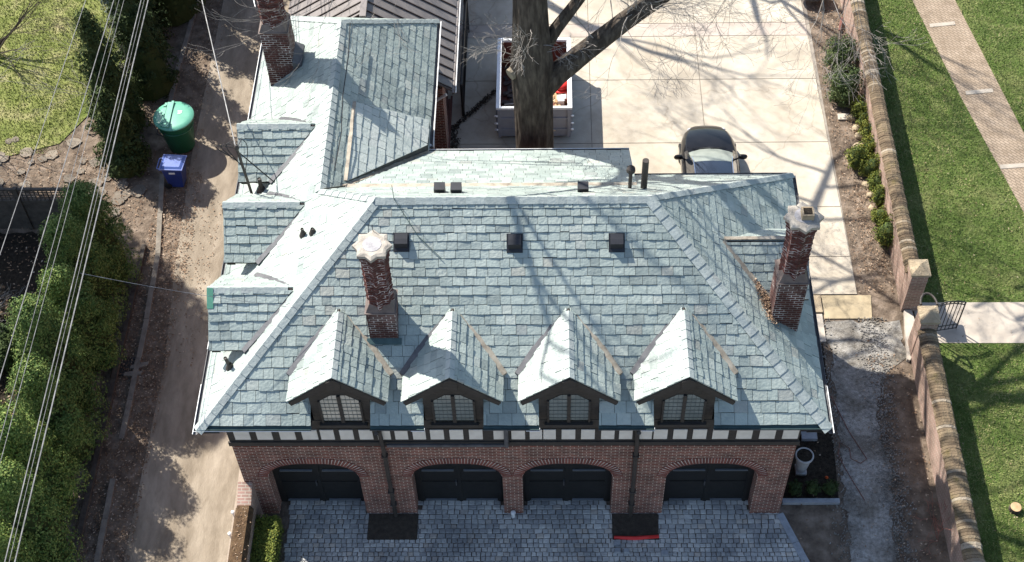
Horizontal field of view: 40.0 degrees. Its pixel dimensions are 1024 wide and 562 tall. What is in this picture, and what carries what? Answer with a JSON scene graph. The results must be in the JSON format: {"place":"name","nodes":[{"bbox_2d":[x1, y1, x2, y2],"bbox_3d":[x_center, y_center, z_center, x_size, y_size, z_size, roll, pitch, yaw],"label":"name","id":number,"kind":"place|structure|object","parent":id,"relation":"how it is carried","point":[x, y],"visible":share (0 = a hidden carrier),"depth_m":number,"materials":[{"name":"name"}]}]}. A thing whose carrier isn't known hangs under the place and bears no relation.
{"place":"outdoors","nodes":[
{"label":"outdoors","id":0,"kind":"place"},
{"bbox_2d":[0,0,85,253],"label":"overhead wire","id":1,"kind":"object","parent":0,"point":[42,127],"visible":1,"depth_m":36.72,"materials":[{"name":"metal"}]},
{"bbox_2d":[0,0,113,377],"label":"overhead wire","id":2,"kind":"object","parent":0,"point":[54,196],"visible":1,"depth_m":35.12,"materials":[{"name":"metal"}]},
{"bbox_2d":[0,1,118,438],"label":"overhead wire","id":3,"kind":"object","parent":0,"point":[57,228],"visible":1,"depth_m":34.44,"materials":[{"name":"metal"}]},
{"bbox_2d":[0,1,123,462],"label":"overhead wire","id":4,"kind":"object","parent":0,"point":[59,241],"visible":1,"depth_m":34.15,"materials":[{"name":"metal"}]},
{"bbox_2d":[0,0,124,155],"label":"lawn","id":5,"kind":"structure","parent":0,"point":[83,115],"depth_m":50.77,"materials":[{"name":"plant"}]},
{"bbox_2d":[0,38,39,180],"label":"bare shrub","id":6,"kind":"object","parent":5,"relation":"on","point":[17,83],"visible":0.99,"depth_m":46.82,"materials":[{"name":"plant"}]},
{"bbox_2d":[0,0,87,122],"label":"bare shrub","id":7,"kind":"object","parent":5,"relation":"on","point":[4,39],"visible":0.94,"depth_m":50.14,"materials":[{"name":"brown plant"}]},
{"bbox_2d":[16,11,131,119],"bbox_3d":[-15.233,-7.409,48.826,4.448,3.114,4.912,0,52,1],"label":"bare shrub","id":8,"kind":"object","parent":5,"relation":"on","point":[72,67],"visible":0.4,"depth_m":49.21,"materials":[{"name":"plant"}]},
{"bbox_2d":[98,0,114,21],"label":"grey juniper","id":9,"kind":"object","parent":5,"relation":"on","point":[106,2],"visible":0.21,"depth_m":51.30,"materials":[{"name":"green plant"}]},
{"bbox_2d":[4,0,141,561],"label":"overhead wire","id":10,"kind":"object","parent":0,"point":[69,295],"visible":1,"depth_m":33.09,"materials":[{"name":"metal"}]},
{"bbox_2d":[9,2,143,561],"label":"overhead wire","id":11,"kind":"object","parent":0,"point":[72,297],"visible":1,"depth_m":33.10,"materials":[{"name":"metal"}]},
{"bbox_2d":[14,0,148,561],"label":"overhead wire","id":12,"kind":"object","parent":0,"point":[78,295],"visible":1,"depth_m":33.11,"materials":[{"name":"metal"}]},
{"bbox_2d":[124,0,289,561],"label":"alley","id":13,"kind":"structure","parent":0,"point":[186,503],"depth_m":42.90,"materials":[{"name":"concrete"}]},
{"bbox_2d":[0,0,949,561],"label":"ground","id":14,"kind":"structure","parent":0,"point":[810,524],"depth_m":43.78,"materials":[{"name":"soil"}]},
{"bbox_2d":[0,521,42,561],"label":"arborvitae","id":15,"kind":"object","parent":14,"relation":"on","point":[4,540],"visible":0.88,"depth_m":35.60,"materials":[{"name":"green plant"}]},
{"bbox_2d":[0,231,62,416],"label":"shaded yard","id":16,"kind":"structure","parent":14,"relation":"on","point":[15,276],"depth_m":45.37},
{"bbox_2d":[0,322,25,376],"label":"shrub","id":17,"kind":"object","parent":16,"relation":"on","point":[5,338],"visible":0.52,"depth_m":42.17,"materials":[{"name":"green plant"}]},
{"bbox_2d":[0,273,25,331],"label":"bare shrub","id":18,"kind":"object","parent":16,"relation":"on","point":[6,299],"visible":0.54,"depth_m":43.34,"materials":[{"name":"plant"}]},
{"bbox_2d":[0,234,54,418],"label":"yard leaves","id":19,"kind":"object","parent":16,"relation":"on","point":[23,279],"visible":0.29,"depth_m":45.40,"materials":[{"name":"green plant"}]},
{"bbox_2d":[0,186,71,229],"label":"lattice fence","id":20,"kind":"object","parent":14,"relation":"on","point":[31,213],"visible":0.69,"depth_m":45.55,"materials":[{"name":"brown wood"}]},
{"bbox_2d":[0,457,86,561],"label":"arborvitae","id":21,"kind":"object","parent":14,"relation":"on","point":[43,531],"visible":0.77,"depth_m":36.66,"materials":[{"name":"green plant"}]},
{"bbox_2d":[0,398,91,525],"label":"arborvitae","id":22,"kind":"object","parent":14,"relation":"on","point":[57,472],"visible":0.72,"depth_m":37.56,"materials":[{"name":"green plant"}]},
{"bbox_2d":[4,352,111,469],"bbox_3d":[-12.993,3.620,39.066,2.484,5.010,2.458,18,55,15],"label":"arborvitae","id":23,"kind":"object","parent":14,"relation":"on","point":[73,433],"visible":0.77,"depth_m":38.66,"materials":[{"name":"green plant"}]},
{"bbox_2d":[5,291,110,423],"bbox_3d":[-13.097,2.100,39.894,2.506,5.578,2.276,-1,52,1],"label":"arborvitae","id":24,"kind":"object","parent":14,"relation":"on","point":[46,336],"visible":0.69,"depth_m":39.22,"materials":[{"name":"green plant"}]},
{"bbox_2d":[0,136,145,216],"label":"flagstones","id":25,"kind":"object","parent":14,"relation":"on","point":[137,189],"visible":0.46,"depth_m":47.71,"materials":[{"name":"stone"}]},
{"bbox_2d":[35,262,126,374],"bbox_3d":[-12.715,1.032,41.159,2.482,4.860,2.520,25,57,20],"label":"arborvitae","id":26,"kind":"object","parent":14,"relation":"on","point":[91,322],"visible":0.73,"depth_m":40.78,"materials":[{"name":"green plant"}]},
{"bbox_2d":[37,210,130,324],"bbox_3d":[-13.118,-0.424,42.163,2.387,5.072,2.413,-17,54,-11],"label":"arborvitae","id":27,"kind":"object","parent":14,"relation":"on","point":[69,246],"visible":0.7,"depth_m":41.47,"materials":[{"name":"green plant"}]},
{"bbox_2d":[57,180,143,292],"bbox_3d":[-12.876,-1.499,43.246,2.434,4.654,2.211,0,52,1],"label":"arborvitae","id":28,"kind":"object","parent":14,"relation":"on","point":[80,206],"visible":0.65,"depth_m":42.74,"materials":[{"name":"green plant"}]},
{"bbox_2d":[71,244,146,561],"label":"edging boards","id":29,"kind":"object","parent":14,"relation":"on","point":[84,513],"visible":0.94,"depth_m":41.81,"materials":[{"name":"brown wood"}]},
{"bbox_2d":[72,8,150,143],"bbox_3d":[-13.787,-7.110,47.167,2.400,5.348,2.470,0,52,1],"label":"conifer","id":30,"kind":"object","parent":14,"relation":"on","point":[89,35],"visible":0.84,"depth_m":46.68,"materials":[{"name":"green plant"}]},
{"bbox_2d":[2,13,225,561],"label":"fallen leaves","id":31,"kind":"object","parent":14,"relation":"on","point":[132,405],"visible":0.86,"depth_m":43.53,"materials":[{"name":"brown plant"}]},
{"bbox_2d":[90,85,151,178],"bbox_3d":[-13.158,-5.062,46.594,1.966,3.722,1.890,-34,59,-22],"label":"conifer","id":32,"kind":"object","parent":14,"relation":"on","point":[128,158],"visible":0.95,"depth_m":46.78,"materials":[{"name":"green plant"}]},
{"bbox_2d":[119,357,135,375],"bbox_3d":[-11.776,2.619,42.908,0.480,0.060,0.650,0,52,1],"label":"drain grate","id":33,"kind":"object","parent":14,"relation":"on","point":[126,367],"visible":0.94,"depth_m":42.93,"materials":[{"name":"black metal"}]},
{"bbox_2d":[124,371,142,376],"bbox_3d":[-11.510,2.829,42.711,0.568,0.080,0.181,0,52,1],"label":"flat stone","id":34,"kind":"object","parent":14,"relation":"on","point":[129,374],"visible":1,"depth_m":42.68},
{"bbox_2d":[103,0,173,57],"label":"conifer","id":35,"kind":"object","parent":14,"relation":"on","point":[150,6],"visible":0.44,"depth_m":50.50,"materials":[{"name":"green plant"}]},
{"bbox_2d":[130,361,148,369],"bbox_3d":[-11.365,2.590,42.893,0.561,0.080,0.181,-7,52,-4],"label":"flat stone","id":36,"kind":"object","parent":14,"relation":"on","point":[142,364],"visible":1,"depth_m":42.86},
{"bbox_2d":[110,0,179,102],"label":"conifer","id":37,"kind":"object","parent":14,"relation":"on","point":[156,77],"visible":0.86,"depth_m":48.70,"materials":[{"name":"green plant"}]},
{"bbox_2d":[94,0,198,561],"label":"kerb","id":38,"kind":"structure","parent":14,"relation":"on","point":[122,434],"depth_m":43.75,"materials":[{"name":"concrete"}]},
{"bbox_2d":[156,154,186,188],"bbox_3d":[-11.311,-3.626,47.020,0.933,1.117,0.702,3,52,4],"label":"wheeled bin","id":39,"kind":"object","parent":14,"relation":"on","point":[172,168],"visible":1,"depth_m":46.68,"materials":[{"name":"blue plastic"}]},
{"bbox_2d":[153,101,194,153],"bbox_3d":[-11.422,-5.170,47.974,1.390,1.510,1.414,0,52,1],"label":"round bin","id":40,"kind":"object","parent":14,"relation":"on","point":[173,121],"visible":1,"depth_m":47.51,"materials":[{"name":"green plastic"}]},
{"bbox_2d":[150,0,212,27],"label":"conifer","id":41,"kind":"object","parent":14,"relation":"on","point":[181,12],"visible":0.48,"depth_m":51.96,"materials":[{"name":"green plant"}]},
{"bbox_2d":[226,470,243,561],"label":"alley edge","id":42,"kind":"object","parent":14,"relation":"on","point":[240,478],"visible":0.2,"depth_m":39.91,"materials":[{"name":"concrete"}]},
{"bbox_2d":[228,482,262,561],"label":"mossy wall","id":43,"kind":"structure","parent":14,"relation":"on","point":[247,497],"depth_m":37.90,"materials":[{"name":"brick"}]},
{"bbox_2d":[250,514,284,561],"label":"clipped hedge","id":44,"kind":"object","parent":14,"relation":"on","point":[267,541],"visible":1,"depth_m":38.28,"materials":[{"name":"green plant"}]},
{"bbox_2d":[288,0,460,148],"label":"metal roofed wing","id":45,"kind":"structure","parent":14,"relation":"on","point":[445,12],"depth_m":46.03,"materials":[{"name":"metal"}]},
{"bbox_2d":[446,94,452,148],"bbox_3d":[-2.341,-3.839,47.478,0.410,0.145,6.876,0,52,1],"label":"downpipe","id":46,"kind":"object","parent":14,"relation":"on","point":[449,108],"visible":0.2,"depth_m":48.94,"materials":[{"name":"metal"}]},
{"bbox_2d":[192,0,834,516],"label":"carriage house","id":47,"kind":"structure","parent":14,"relation":"on","point":[526,324],"depth_m":35.45,"materials":[{"name":"stone"}]},
{"bbox_2d":[81,273,332,311],"bbox_3d":[-7.346,0.292,34.301,5.965,1.763,0.014,-1,52,1],"label":"cross wire","id":48,"kind":"object","parent":47,"relation":"attached to","point":[205,295],"visible":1,"depth_m":34.38,"materials":[{"name":"metal"}]},
{"bbox_2d":[201,0,235,144],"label":"service wire","id":49,"kind":"object","parent":47,"relation":"attached to","point":[218,74],"visible":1,"depth_m":38.90,"materials":[{"name":"metal"}]},
{"bbox_2d":[272,464,363,501],"bbox_3d":[-5.347,5.389,38.784,2.510,2.870,0.145,0,52,1],"label":"garage door","id":50,"kind":"structure","parent":47,"relation":"in","point":[296,482],"depth_m":39.11,"materials":[{"name":"wood"}]},
{"bbox_2d":[334,23,350,170],"bbox_3d":[-4.691,-5.229,39.207,0.095,0.147,5.702,-1,52,1],"label":"roof cable","id":51,"kind":"object","parent":47,"relation":"on","point":[342,98],"visible":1,"depth_m":39.12,"materials":[{"name":"metal"}]},
{"bbox_2d":[391,185,441,258],"bbox_3d":[-2.381,-1.428,34.696,0.124,1.500,1.707,-38,60,-25],"label":"lightning cable","id":52,"kind":"object","parent":47,"relation":"attached to","point":[411,225],"visible":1,"depth_m":34.91,"materials":[{"name":"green metal"}]},
{"bbox_2d":[414,464,503,500],"bbox_3d":[-1.463,5.372,38.685,2.490,2.870,0.145,0,52,1],"label":"garage door","id":53,"kind":"structure","parent":47,"relation":"in","point":[439,482],"depth_m":39.02,"materials":[{"name":"wood"}]},
{"bbox_2d":[523,464,611,500],"bbox_3d":[1.517,5.358,38.608,2.486,2.870,0.145,0,52,1],"label":"garage door","id":54,"kind":"structure","parent":47,"relation":"in","point":[550,482],"depth_m":38.94,"materials":[{"name":"wood"}]},
{"bbox_2d":[663,463,753,500],"bbox_3d":[5.390,5.340,38.509,2.490,2.870,0.145,0,52,1],"label":"garage door","id":55,"kind":"structure","parent":47,"relation":"in","point":[703,482],"depth_m":38.81,"materials":[{"name":"wood"}]},
{"bbox_2d":[753,278,779,326],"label":"roof leaves","id":56,"kind":"object","parent":47,"relation":"on","point":[764,297],"visible":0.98,"depth_m":35.73,"materials":[{"name":"brown plant"}]},
{"bbox_2d":[280,500,801,561],"bbox_3d":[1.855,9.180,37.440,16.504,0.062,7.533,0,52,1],"label":"cobbled court","id":57,"kind":"object","parent":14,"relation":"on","point":[530,524],"visible":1,"depth_m":39.09,"materials":[{"name":"stone"}]},
{"bbox_2d":[367,513,658,539],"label":"court soil beds","id":58,"kind":"object","parent":57,"relation":"on","point":[392,527],"visible":1,"depth_m":39.26,"materials":[{"name":"soil"}]},
{"bbox_2d":[614,535,658,539],"bbox_3d":[3.448,7.112,38.930,1.248,0.125,0.149,-1,52,1],"label":"red roll","id":59,"kind":"object","parent":58,"relation":"on","point":[636,537],"visible":1,"depth_m":38.89,"materials":[{"name":"fabric"}]},
{"bbox_2d":[777,498,839,561],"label":"granite edging","id":60,"kind":"object","parent":14,"relation":"on","point":[795,543],"visible":0.95,"depth_m":39.39,"materials":[{"name":"stone"}]},
{"bbox_2d":[783,344,838,497],"bbox_3d":[8.484,4.077,41.208,1.940,0.001,5.450,0,52,1],"label":"planting bed","id":61,"kind":"object","parent":14,"relation":"on","point":[824,461],"visible":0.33,"depth_m":40.23,"materials":[{"name":"soil"}]},
{"bbox_2d":[786,479,802,496],"bbox_3d":[7.942,5.818,39.547,0.472,0.518,0.530,0,52,1],"label":"box ball","id":62,"kind":"object","parent":61,"relation":"on","point":[795,487],"visible":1,"depth_m":39.45,"materials":[{"name":"green plant"}]},
{"bbox_2d":[794,447,813,475],"bbox_3d":[8.225,5.155,39.787,0.531,0.906,0.531,0,52,1],"label":"planter","id":63,"kind":"object","parent":61,"relation":"on","point":[804,456],"visible":1,"depth_m":39.50,"materials":[{"name":"ceramic"}]},
{"bbox_2d":[800,431,817,440],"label":"grey block","id":64,"kind":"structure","parent":61,"relation":"on","point":[807,436],"depth_m":40.72,"materials":[{"name":"stone"}]},
{"bbox_2d":[805,479,821,495],"bbox_3d":[8.458,5.832,39.521,0.530,0.518,0.472,27,58,21],"label":"box ball","id":65,"kind":"object","parent":61,"relation":"on","point":[812,487],"visible":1,"depth_m":39.43,"materials":[{"name":"green plant"}]},
{"bbox_2d":[822,479,840,496],"bbox_3d":[8.984,5.827,39.509,0.530,0.518,0.473,-20,54,-13],"label":"box ball","id":66,"kind":"object","parent":61,"relation":"on","point":[830,488],"visible":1,"depth_m":39.43,"materials":[{"name":"green plant"}]},
{"bbox_2d":[813,295,822,313],"bbox_3d":[9.213,0.738,43.733,0.820,0.130,0.660,0,52,1],"label":"stone step","id":67,"kind":"object","parent":14,"relation":"on","point":[818,304],"visible":0.36,"depth_m":43.65,"materials":[{"name":"stone"}]},
{"bbox_2d":[816,314,825,342],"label":"stone slab","id":68,"kind":"structure","parent":14,"relation":"on","point":[821,328],"depth_m":43.15,"materials":[{"name":"stone"}]},
{"bbox_2d":[821,33,859,72],"bbox_3d":[11.620,-8.041,49.542,1.451,1.515,1.518,0,52,1],"label":"round shrub","id":69,"kind":"object","parent":14,"relation":"on","point":[830,53],"visible":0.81,"depth_m":49.22,"materials":[{"name":"green plant"}]},
{"bbox_2d":[837,113,848,119],"bbox_3d":[11.480,-5.683,48.645,0.400,0.060,0.280,0,52,1],"label":"cover plate","id":70,"kind":"object","parent":14,"relation":"on","point":[841,116],"visible":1,"depth_m":48.62,"materials":[{"name":"stone"}]},
{"bbox_2d":[822,62,864,108],"bbox_3d":[11.477,-6.798,48.587,1.457,1.546,1.573,-35,59,-23],"label":"round shrub","id":71,"kind":"object","parent":14,"relation":"on","point":[842,94],"visible":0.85,"depth_m":48.27,"materials":[{"name":"green plant"}]},
{"bbox_2d":[821,295,871,318],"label":"garden path slab","id":72,"kind":"structure","parent":14,"relation":"on","point":[844,306],"depth_m":43.67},
{"bbox_2d":[846,114,855,121],"bbox_3d":[11.721,-5.658,48.557,0.365,0.210,0.277,0,52,1],"label":"tan rock","id":73,"kind":"object","parent":14,"relation":"on","point":[850,117],"visible":1,"depth_m":48.49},
{"bbox_2d":[843,140,872,170],"bbox_3d":[11.574,-4.208,46.832,0.983,1.118,0.980,0,52,1],"label":"box shrub","id":74,"kind":"object","parent":14,"relation":"on","point":[856,154],"visible":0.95,"depth_m":46.64,"materials":[{"name":"green plant"}]},
{"bbox_2d":[850,94,866,117],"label":"box shrub","id":75,"kind":"object","parent":14,"relation":"on","point":[860,106],"visible":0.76,"depth_m":48.20,"materials":[{"name":"green plant"}]},
{"bbox_2d":[855,109,868,127],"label":"box shrub","id":76,"kind":"object","parent":14,"relation":"on","point":[863,116],"visible":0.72,"depth_m":47.94,"materials":[{"name":"green plant"}]},
{"bbox_2d":[858,119,871,139],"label":"box shrub","id":77,"kind":"object","parent":14,"relation":"on","point":[867,128],"visible":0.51,"depth_m":47.54,"materials":[{"name":"green plant"}]},
{"bbox_2d":[857,152,880,178],"bbox_3d":[11.934,-3.849,46.579,0.882,1.059,0.885,-31,57,-20],"label":"box shrub","id":78,"kind":"object","parent":14,"relation":"on","point":[871,166],"visible":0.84,"depth_m":46.42,"materials":[{"name":"green plant"}]},
{"bbox_2d":[861,132,876,154],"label":"box shrub","id":79,"kind":"object","parent":14,"relation":"on","point":[871,145],"visible":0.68,"depth_m":46.98,"materials":[{"name":"green plant"}]},
{"bbox_2d":[800,1,945,561],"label":"bed leaves","id":80,"kind":"object","parent":14,"relation":"on","point":[863,246],"visible":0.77,"depth_m":44.71,"materials":[{"name":"brown plant"}]},
{"bbox_2d":[866,168,882,191],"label":"box shrub","id":81,"kind":"object","parent":14,"relation":"on","point":[875,180],"visible":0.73,"depth_m":46.09,"materials":[{"name":"green plant"}]},
{"bbox_2d":[869,184,884,207],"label":"box shrub","id":82,"kind":"object","parent":14,"relation":"on","point":[879,196],"visible":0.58,"depth_m":45.68,"materials":[{"name":"green plant"}]},
{"bbox_2d":[840,0,918,295],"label":"brick garden wall","id":83,"kind":"structure","parent":14,"relation":"on","point":[903,250],"depth_m":45.98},
{"bbox_2d":[871,205,887,226],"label":"box shrub","id":84,"kind":"object","parent":14,"relation":"on","point":[878,214],"visible":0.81,"depth_m":45.30,"materials":[{"name":"green plant"}]},
{"bbox_2d":[871,213,893,248],"bbox_3d":[11.998,-1.581,44.719,1.056,1.187,1.125,19,55,15],"label":"box shrub","id":85,"kind":"object","parent":14,"relation":"on","point":[884,233],"visible":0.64,"depth_m":44.55,"materials":[{"name":"green plant"}]},
{"bbox_2d":[903,310,914,362],"bbox_3d":[12.189,1.684,42.901,0.369,0.150,1.928,5,53,5],"label":"threshold stone","id":86,"kind":"object","parent":14,"relation":"on","point":[909,319],"visible":0.7,"depth_m":43.05,"materials":[{"name":"stone"}]},
{"bbox_2d":[898,259,930,310],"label":"gate pillar","id":87,"kind":"structure","parent":14,"relation":"on","point":[917,275],"depth_m":42.58,"materials":[{"name":"brick"}]},
{"bbox_2d":[908,306,940,354],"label":"gate pillar","id":88,"kind":"structure","parent":14,"relation":"on","point":[927,316],"depth_m":41.21,"materials":[{"name":"stone"}]},
{"bbox_2d":[915,292,938,317],"bbox_3d":[12.338,0.741,41.916,0.550,0.755,0.485,0,52,1],"label":"iron hoop","id":89,"kind":"object","parent":88,"relation":"attached to","point":[931,295],"visible":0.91,"depth_m":41.65,"materials":[{"name":"metal"}]},
{"bbox_2d":[910,493,950,554],"bbox_3d":[11.375,6.667,38.291,1.768,1.287,1.148,-37,60,-24],"label":"red twig shrub","id":90,"kind":"object","parent":14,"relation":"on","point":[935,519],"visible":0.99,"depth_m":38.44,"materials":[{"name":"plant"}]},
{"bbox_2d":[911,328,985,561],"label":"brick garden wall","id":91,"kind":"structure","parent":14,"relation":"on","point":[962,534],"depth_m":39.16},
{"bbox_2d":[447,0,856,294],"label":"driveway","id":92,"kind":"structure","parent":0,"point":[742,95],"depth_m":49.48,"materials":[{"name":"concrete"}]},
{"bbox_2d":[460,0,469,115],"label":"iron railing","id":93,"kind":"object","parent":92,"relation":"on","point":[464,55],"visible":0.96,"depth_m":49.40,"materials":[{"name":"metal"}]},
{"bbox_2d":[450,89,495,148],"bbox_3d":[-1.632,-5.592,48.929,0.962,0.025,3.751,17,55,15],"label":"leaf debris","id":94,"kind":"object","parent":92,"relation":"on","point":[459,121],"visible":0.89,"depth_m":48.95,"materials":[{"name":"plant"}]},
{"bbox_2d":[494,37,573,136],"bbox_3d":[0.774,-6.669,48.766,2.700,1.530,3.530,0,52,1],"label":"skip","id":95,"kind":"object","parent":92,"relation":"on","point":[562,120],"visible":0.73,"depth_m":47.93,"materials":[{"name":"grey metal"}]},
{"bbox_2d":[502,66,513,105],"bbox_3d":[0.113,-6.440,49.142,0.926,0.217,3.082,0,52,1],"label":"rubble","id":96,"kind":"object","parent":95,"relation":"in","point":[509,90],"visible":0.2,"depth_m":49.27,"materials":[{"name":"stone"}]},
{"bbox_2d":[553,93,566,130],"bbox_3d":[1.559,-5.906,48.344,0.750,0.464,1.743,0,52,1],"label":"scrap wood","id":97,"kind":"object","parent":95,"relation":"in","point":[555,100],"visible":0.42,"depth_m":48.46,"materials":[{"name":"wood"}]},
{"bbox_2d":[557,94,565,104],"bbox_3d":[1.708,-6.259,48.402,0.320,0.180,0.340,0,52,1],"label":"white box","id":98,"kind":"object","parent":97,"relation":"on","point":[561,99],"visible":1,"depth_m":48.33,"materials":[{"name":"metal"}]},
{"bbox_2d":[556,81,566,92],"bbox_3d":[1.711,-6.734,48.600,0.520,0.330,0.574,0,52,1],"label":"red tub","id":99,"kind":"object","parent":95,"relation":"in","point":[562,88],"visible":0.34,"depth_m":48.44,"materials":[{"name":"plastic"}]},
{"bbox_2d":[187,0,926,147],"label":"oak tree","id":100,"kind":"object","parent":92,"relation":"on","point":[538,76],"visible":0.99,"depth_m":39.48,"materials":[{"name":"brown plant"}]},
{"bbox_2d":[447,0,856,290],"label":"joint","id":101,"kind":"object","parent":92,"relation":"in","point":[803,2],"visible":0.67,"depth_m":49.50,"materials":[{"name":"concrete"}]},
{"bbox_2d":[674,125,747,172],"bbox_3d":[6.546,-3.519,46.203,2.430,1.460,4.670,0,52,1],"label":"parked car","id":102,"kind":"object","parent":92,"relation":"on","point":[707,149],"visible":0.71,"depth_m":46.40,"materials":[{"name":"paint"}]},
{"bbox_2d":[821,317,920,561],"bbox_3d":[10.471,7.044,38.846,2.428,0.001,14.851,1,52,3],"label":"gravel path","id":103,"kind":"structure","parent":0,"point":[851,379],"depth_m":41.01,"materials":[{"name":"gravel"}]},
{"bbox_2d":[831,396,866,500],"bbox_3d":[9.669,4.793,40.585,0.752,0.024,3.471,-16,53,-10],"label":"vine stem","id":104,"kind":"object","parent":103,"relation":"on","point":[849,449],"visible":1,"depth_m":40.48,"materials":[{"name":"plant"}]},
{"bbox_2d":[864,0,1023,561],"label":"lawn","id":105,"kind":"structure","parent":0,"point":[982,507],"depth_m":45.58,"materials":[{"name":"plant"}]},
{"bbox_2d":[1008,502,1021,514],"bbox_3d":[14.034,6.335,39.172,0.340,0.166,0.340,0,52,1],"label":"tree stump","id":106,"kind":"object","parent":105,"relation":"on","point":[1015,508],"visible":1,"depth_m":39.11,"materials":[{"name":"wood"}]},
{"bbox_2d":[913,0,1023,211],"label":"brick path","id":107,"kind":"structure","parent":0,"point":[1002,133],"depth_m":49.43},
{"bbox_2d":[929,21,1023,168],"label":"path stone bars","id":108,"kind":"object","parent":107,"relation":"on","point":[1006,166],"visible":1,"depth_m":49.22,"materials":[{"name":"stone"}]},
{"bbox_2d":[914,302,1023,342],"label":"gate path","id":109,"kind":"structure","parent":0,"point":[990,322],"depth_m":43.16,"materials":[{"name":"concrete"}]},
{"bbox_2d":[934,301,966,330],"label":"iron gate","id":110,"kind":"structure","parent":109,"relation":"on","point":[953,303],"depth_m":42.26,"materials":[{"name":"metal"}]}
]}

